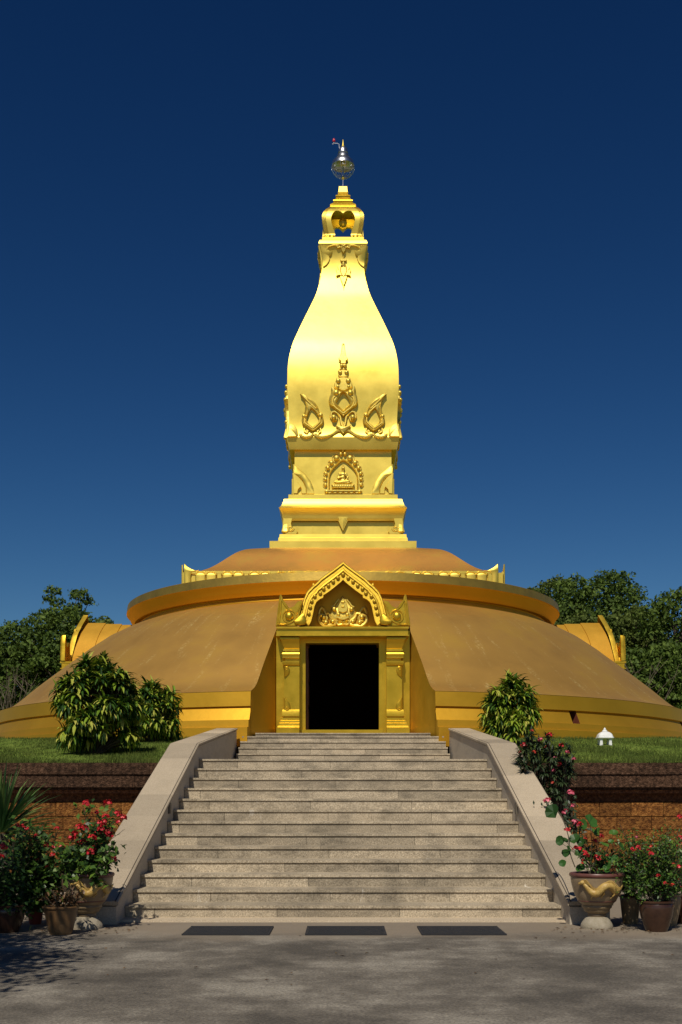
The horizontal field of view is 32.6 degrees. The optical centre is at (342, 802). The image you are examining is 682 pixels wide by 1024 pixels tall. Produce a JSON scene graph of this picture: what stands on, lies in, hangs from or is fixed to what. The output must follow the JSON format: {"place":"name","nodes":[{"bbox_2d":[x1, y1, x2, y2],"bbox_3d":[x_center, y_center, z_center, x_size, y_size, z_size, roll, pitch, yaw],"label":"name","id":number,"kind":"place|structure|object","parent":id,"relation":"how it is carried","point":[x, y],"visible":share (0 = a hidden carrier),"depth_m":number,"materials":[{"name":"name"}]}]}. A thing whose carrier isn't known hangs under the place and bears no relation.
{"place":"outdoors","nodes":[
{"label":"outdoors","id":0,"kind":"place"},
{"bbox_2d":[0,809,681,1023],"bbox_3d":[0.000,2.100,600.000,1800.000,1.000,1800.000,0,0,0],"label":"pavement","id":1,"kind":"structure","parent":0,"point":[400,973],"depth_m":10.81,"materials":[{"name":"concrete"}]},
{"bbox_2d":[0,903,25,932],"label":"plant pot","id":2,"kind":"object","parent":1,"relation":"on","point":[10,923],"visible":0.81,"depth_m":14.29,"materials":[{"name":"brown ceramic"}]},
{"bbox_2d":[0,835,40,930],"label":"flowering plant","id":3,"kind":"object","parent":2,"relation":"in","point":[9,889],"visible":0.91,"depth_m":14.40,"materials":[{"name":"green plant"}]},
{"bbox_2d":[0,761,69,871],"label":"spiky palm","id":4,"kind":"object","parent":1,"relation":"on","point":[6,813],"visible":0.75,"depth_m":16.12,"materials":[{"name":"green plant"}]},
{"bbox_2d":[27,905,44,924],"bbox_3d":[-4.068,1.472,15.400,0.265,0.255,0.265,0,0,0],"label":"plant pot","id":5,"kind":"object","parent":1,"relation":"on","point":[37,918],"visible":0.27,"depth_m":15.32,"materials":[{"name":"red ceramic"}]},
{"bbox_2d":[0,815,71,918],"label":"flowering plant","id":6,"kind":"object","parent":5,"relation":"in","point":[43,879],"visible":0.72,"depth_m":14.81,"materials":[{"name":"green plant"}]},
{"bbox_2d":[42,904,79,934],"bbox_3d":[-3.439,1.427,14.200,0.449,0.346,0.449,0,0,0],"label":"plant pot","id":7,"kind":"object","parent":1,"relation":"on","point":[60,920],"visible":0.91,"depth_m":14.05,"materials":[{"name":"ceramic"}]},
{"bbox_2d":[38,882,86,906],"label":"dry plant","id":8,"kind":"object","parent":7,"relation":"in","point":[66,901],"visible":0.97,"depth_m":14.18,"materials":[{"name":"brown plant"}]},
{"bbox_2d":[0,763,157,872],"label":"retaining wall","id":9,"kind":"structure","parent":1,"relation":"on","point":[120,785],"depth_m":24.02,"materials":[{"name":"brown stone"}]},
{"bbox_2d":[59,872,114,929],"bbox_3d":[-3.274,1.244,14.890,0.700,0.712,0.721,0,0,0],"label":"dragon urn","id":10,"kind":"object","parent":1,"relation":"on","point":[95,897],"visible":0.78,"depth_m":14.71,"materials":[{"name":"ceramic"}]},
{"bbox_2d":[51,841,124,888],"bbox_3d":[-3.237,0.790,14.537,0.906,0.643,0.681,0,0,44],"label":"leafy plant","id":11,"kind":"object","parent":10,"relation":"in","point":[89,868],"visible":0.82,"depth_m":14.54,"materials":[{"name":"green plant"}]},
{"bbox_2d":[53,799,126,872],"bbox_3d":[-3.242,0.506,14.882,1.017,1.133,0.769,0,0,0],"label":"flowering plant","id":12,"kind":"object","parent":10,"relation":"in","point":[100,834],"visible":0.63,"depth_m":14.75,"materials":[{"name":"green plant"}]},
{"bbox_2d":[182,926,273,934],"bbox_3d":[-1.420,1.587,14.520,1.060,0.018,0.900,0,0,0],"label":"door mat","id":13,"kind":"object","parent":1,"relation":"on","point":[229,930],"depth_m":14.42,"materials":[{"name":"rubber"}]},
{"bbox_2d":[3,926,679,993],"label":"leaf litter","id":14,"kind":"object","parent":1,"relation":"on","point":[368,952],"visible":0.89,"depth_m":14.36,"materials":[{"name":"brown plant"}]},
{"bbox_2d":[76,728,612,924],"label":"staircase","id":15,"kind":"structure","parent":1,"relation":"on","point":[216,826],"depth_m":19.12,"materials":[{"name":"stone"}]},
{"bbox_2d":[305,926,386,934],"bbox_3d":[0.035,1.587,14.520,0.990,0.018,0.900,0,0,0],"label":"door mat","id":16,"kind":"object","parent":1,"relation":"on","point":[345,930],"depth_m":14.42,"materials":[{"name":"rubber"}]},
{"bbox_2d":[417,926,506,934],"bbox_3d":[1.465,1.587,14.520,1.030,0.018,0.900,0,0,0],"label":"door mat","id":17,"kind":"object","parent":1,"relation":"on","point":[459,930],"depth_m":14.42,"materials":[{"name":"rubber"}]},
{"bbox_2d":[510,725,578,823],"bbox_3d":[3.872,0.064,22.105,1.398,3.091,1.486,0,0,0],"label":"rosette bush","id":18,"kind":"object","parent":1,"relation":"on","point":[559,762],"visible":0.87,"depth_m":21.80,"materials":[{"name":"green plant"}]},
{"bbox_2d":[533,789,591,846],"bbox_3d":[3.761,0.689,19.579,0.829,1.839,0.908,0,0,35],"label":"thorn bush","id":19,"kind":"object","parent":1,"relation":"on","point":[573,822],"visible":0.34,"depth_m":19.55,"materials":[{"name":"green plant"}]},
{"bbox_2d":[569,871,624,929],"bbox_3d":[3.245,1.244,14.890,0.700,0.712,0.719,0,0,0],"label":"dragon urn","id":20,"kind":"object","parent":1,"relation":"on","point":[596,895],"visible":1,"depth_m":14.70,"materials":[{"name":"ceramic"}]},
{"bbox_2d":[545,804,625,873],"bbox_3d":[2.985,0.488,15.071,1.176,0.953,0.789,0,0,41],"label":"round leaf plant","id":21,"kind":"object","parent":20,"relation":"in","point":[551,810],"visible":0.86,"depth_m":14.90,"materials":[{"name":"green plant"}]},
{"bbox_2d":[564,821,620,873],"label":"flowering plant","id":22,"kind":"object","parent":20,"relation":"in","point":[601,859],"visible":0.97,"depth_m":14.87,"materials":[{"name":"green plant"}]},
{"bbox_2d":[531,763,681,879],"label":"retaining wall","id":23,"kind":"structure","parent":1,"relation":"on","point":[644,798],"depth_m":24.23,"materials":[{"name":"brown stone"}]},
{"bbox_2d":[619,894,641,923],"bbox_3d":[3.822,1.411,15.500,0.311,0.378,0.311,0,0,0],"label":"plant pot","id":24,"kind":"object","parent":1,"relation":"on","point":[630,910],"visible":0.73,"depth_m":15.40,"materials":[{"name":"beige ceramic"}]},
{"bbox_2d":[607,846,647,900],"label":"flowering plant","id":25,"kind":"object","parent":24,"relation":"in","point":[625,873],"visible":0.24,"depth_m":15.27,"materials":[{"name":"green plant"}]},
{"bbox_2d":[639,899,673,931],"bbox_3d":[3.914,1.408,14.550,0.432,0.383,0.432,0,0,0],"label":"plant pot","id":26,"kind":"object","parent":1,"relation":"on","point":[656,916],"visible":0.91,"depth_m":14.40,"materials":[{"name":"brown ceramic"}]},
{"bbox_2d":[611,819,681,903],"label":"flowering plant","id":27,"kind":"object","parent":26,"relation":"in","point":[657,879],"visible":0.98,"depth_m":14.50,"materials":[{"name":"green plant"}]},
{"bbox_2d":[664,893,681,925],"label":"plant pot","id":28,"kind":"object","parent":1,"relation":"on","point":[677,907],"visible":0.27,"depth_m":15.13,"materials":[{"name":"beige ceramic"}]},
{"bbox_2d":[677,896,681,923],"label":"plant pot","id":29,"kind":"object","parent":1,"relation":"on","point":[680,918],"visible":0.12,"depth_m":15.39,"materials":[{"name":"brown ceramic"}]},
{"bbox_2d":[667,814,681,893],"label":"flowering plant","id":30,"kind":"object","parent":29,"relation":"in","point":[678,816],"visible":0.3,"depth_m":15.50,"materials":[{"name":"green plant"}]},
{"bbox_2d":[0,735,681,762],"bbox_3d":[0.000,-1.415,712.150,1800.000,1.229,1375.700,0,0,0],"label":"lawn","id":31,"kind":"structure","parent":0,"point":[11,741],"depth_m":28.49,"materials":[{"name":"green plant"}]},
{"bbox_2d":[0,644,21,709],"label":"tree","id":32,"kind":"object","parent":31,"relation":"on","point":[3,663],"visible":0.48,"depth_m":65.59,"materials":[{"name":"green plant"}]},
{"bbox_2d":[0,666,39,709],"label":"bare shrub","id":33,"kind":"object","parent":31,"relation":"on","point":[9,694],"visible":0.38,"depth_m":55.10,"materials":[{"name":"plant"}]},
{"bbox_2d":[0,618,54,707],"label":"tree","id":34,"kind":"object","parent":31,"relation":"on","point":[7,629],"visible":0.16,"depth_m":68.80,"materials":[{"name":"green plant"}]},
{"bbox_2d":[0,602,98,705],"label":"tree","id":35,"kind":"object","parent":31,"relation":"on","point":[48,642],"visible":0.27,"depth_m":66.91,"materials":[{"name":"green plant"}]},
{"bbox_2d":[34,585,113,672],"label":"tree","id":36,"kind":"object","parent":31,"relation":"on","point":[75,594],"visible":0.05,"depth_m":75.47,"materials":[{"name":"green plant"}]},
{"bbox_2d":[48,650,148,753],"bbox_3d":[-5.621,-2.303,26.949,2.352,2.501,2.356,0,0,0],"label":"leafy shrub","id":37,"kind":"object","parent":31,"relation":"on","point":[103,714],"visible":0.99,"depth_m":26.51,"materials":[{"name":"green plant"}]},
{"bbox_2d":[97,618,113,623],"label":"tree","id":38,"kind":"object","parent":31,"relation":"on","point":[107,621],"visible":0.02,"depth_m":71.47,"materials":[{"name":"green plant"}]},
{"bbox_2d":[138,675,183,741],"bbox_3d":[-5.162,-2.512,31.293,1.829,1.902,1.824,0,0,0],"label":"leafy shrub","id":39,"kind":"object","parent":31,"relation":"on","point":[160,720],"visible":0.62,"depth_m":30.96,"materials":[{"name":"green plant"}]},
{"bbox_2d":[0,138,681,762],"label":"stupa","id":40,"kind":"object","parent":31,"relation":"on","point":[342,604],"visible":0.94,"depth_m":38.97,"materials":[{"name":"paint"}]},
{"bbox_2d":[476,668,543,743],"bbox_3d":[4.391,-2.458,30.253,1.693,2.070,1.761,0,0,37],"label":"leafy shrub","id":41,"kind":"object","parent":31,"relation":"on","point":[510,708],"visible":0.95,"depth_m":29.89,"materials":[{"name":"green plant"}]},
{"bbox_2d":[527,573,589,618],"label":"tree","id":42,"kind":"object","parent":31,"relation":"on","point":[548,586],"visible":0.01,"depth_m":77.19,"materials":[{"name":"green plant"}]},
{"bbox_2d":[554,609,596,624],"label":"tree","id":43,"kind":"object","parent":31,"relation":"on","point":[580,618],"visible":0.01,"depth_m":65.51,"materials":[{"name":"green plant"}]},
{"bbox_2d":[595,727,613,744],"bbox_3d":[6.717,-1.701,29.900,0.402,0.474,0.403,0,0,0],"label":"shrine","id":44,"kind":"object","parent":31,"relation":"on","point":[604,734],"visible":0.84,"depth_m":29.75,"materials":[{"name":"white paint"}]},
{"bbox_2d":[550,569,672,642],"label":"tree","id":45,"kind":"object","parent":31,"relation":"on","point":[606,603],"visible":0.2,"depth_m":70.98,"materials":[{"name":"green plant"}]},
{"bbox_2d":[606,603,669,658],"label":"tree","id":46,"kind":"object","parent":31,"relation":"on","point":[624,624],"visible":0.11,"depth_m":67.13,"materials":[{"name":"green plant"}]},
{"bbox_2d":[626,650,664,695],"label":"tree","id":47,"kind":"object","parent":31,"relation":"on","point":[635,663],"visible":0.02,"depth_m":61.12,"materials":[{"name":"green plant"}]},
{"bbox_2d":[624,653,679,698],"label":"bare shrub","id":48,"kind":"object","parent":31,"relation":"on","point":[653,676],"visible":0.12,"depth_m":56.55,"materials":[{"name":"brown plant"}]},
{"bbox_2d":[624,642,681,708],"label":"tree","id":49,"kind":"object","parent":31,"relation":"on","point":[660,679],"visible":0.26,"depth_m":59.11,"materials":[{"name":"green plant"}]},
{"bbox_2d":[633,586,681,701],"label":"tree","id":50,"kind":"object","parent":31,"relation":"on","point":[658,609],"visible":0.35,"depth_m":63.62,"materials":[{"name":"green plant"}]},
{"bbox_2d":[0,0,681,643],"label":"sky","id":51,"kind":"structure","parent":0,"point":[167,180],"materials":[{"name":"blue"}]}
]}

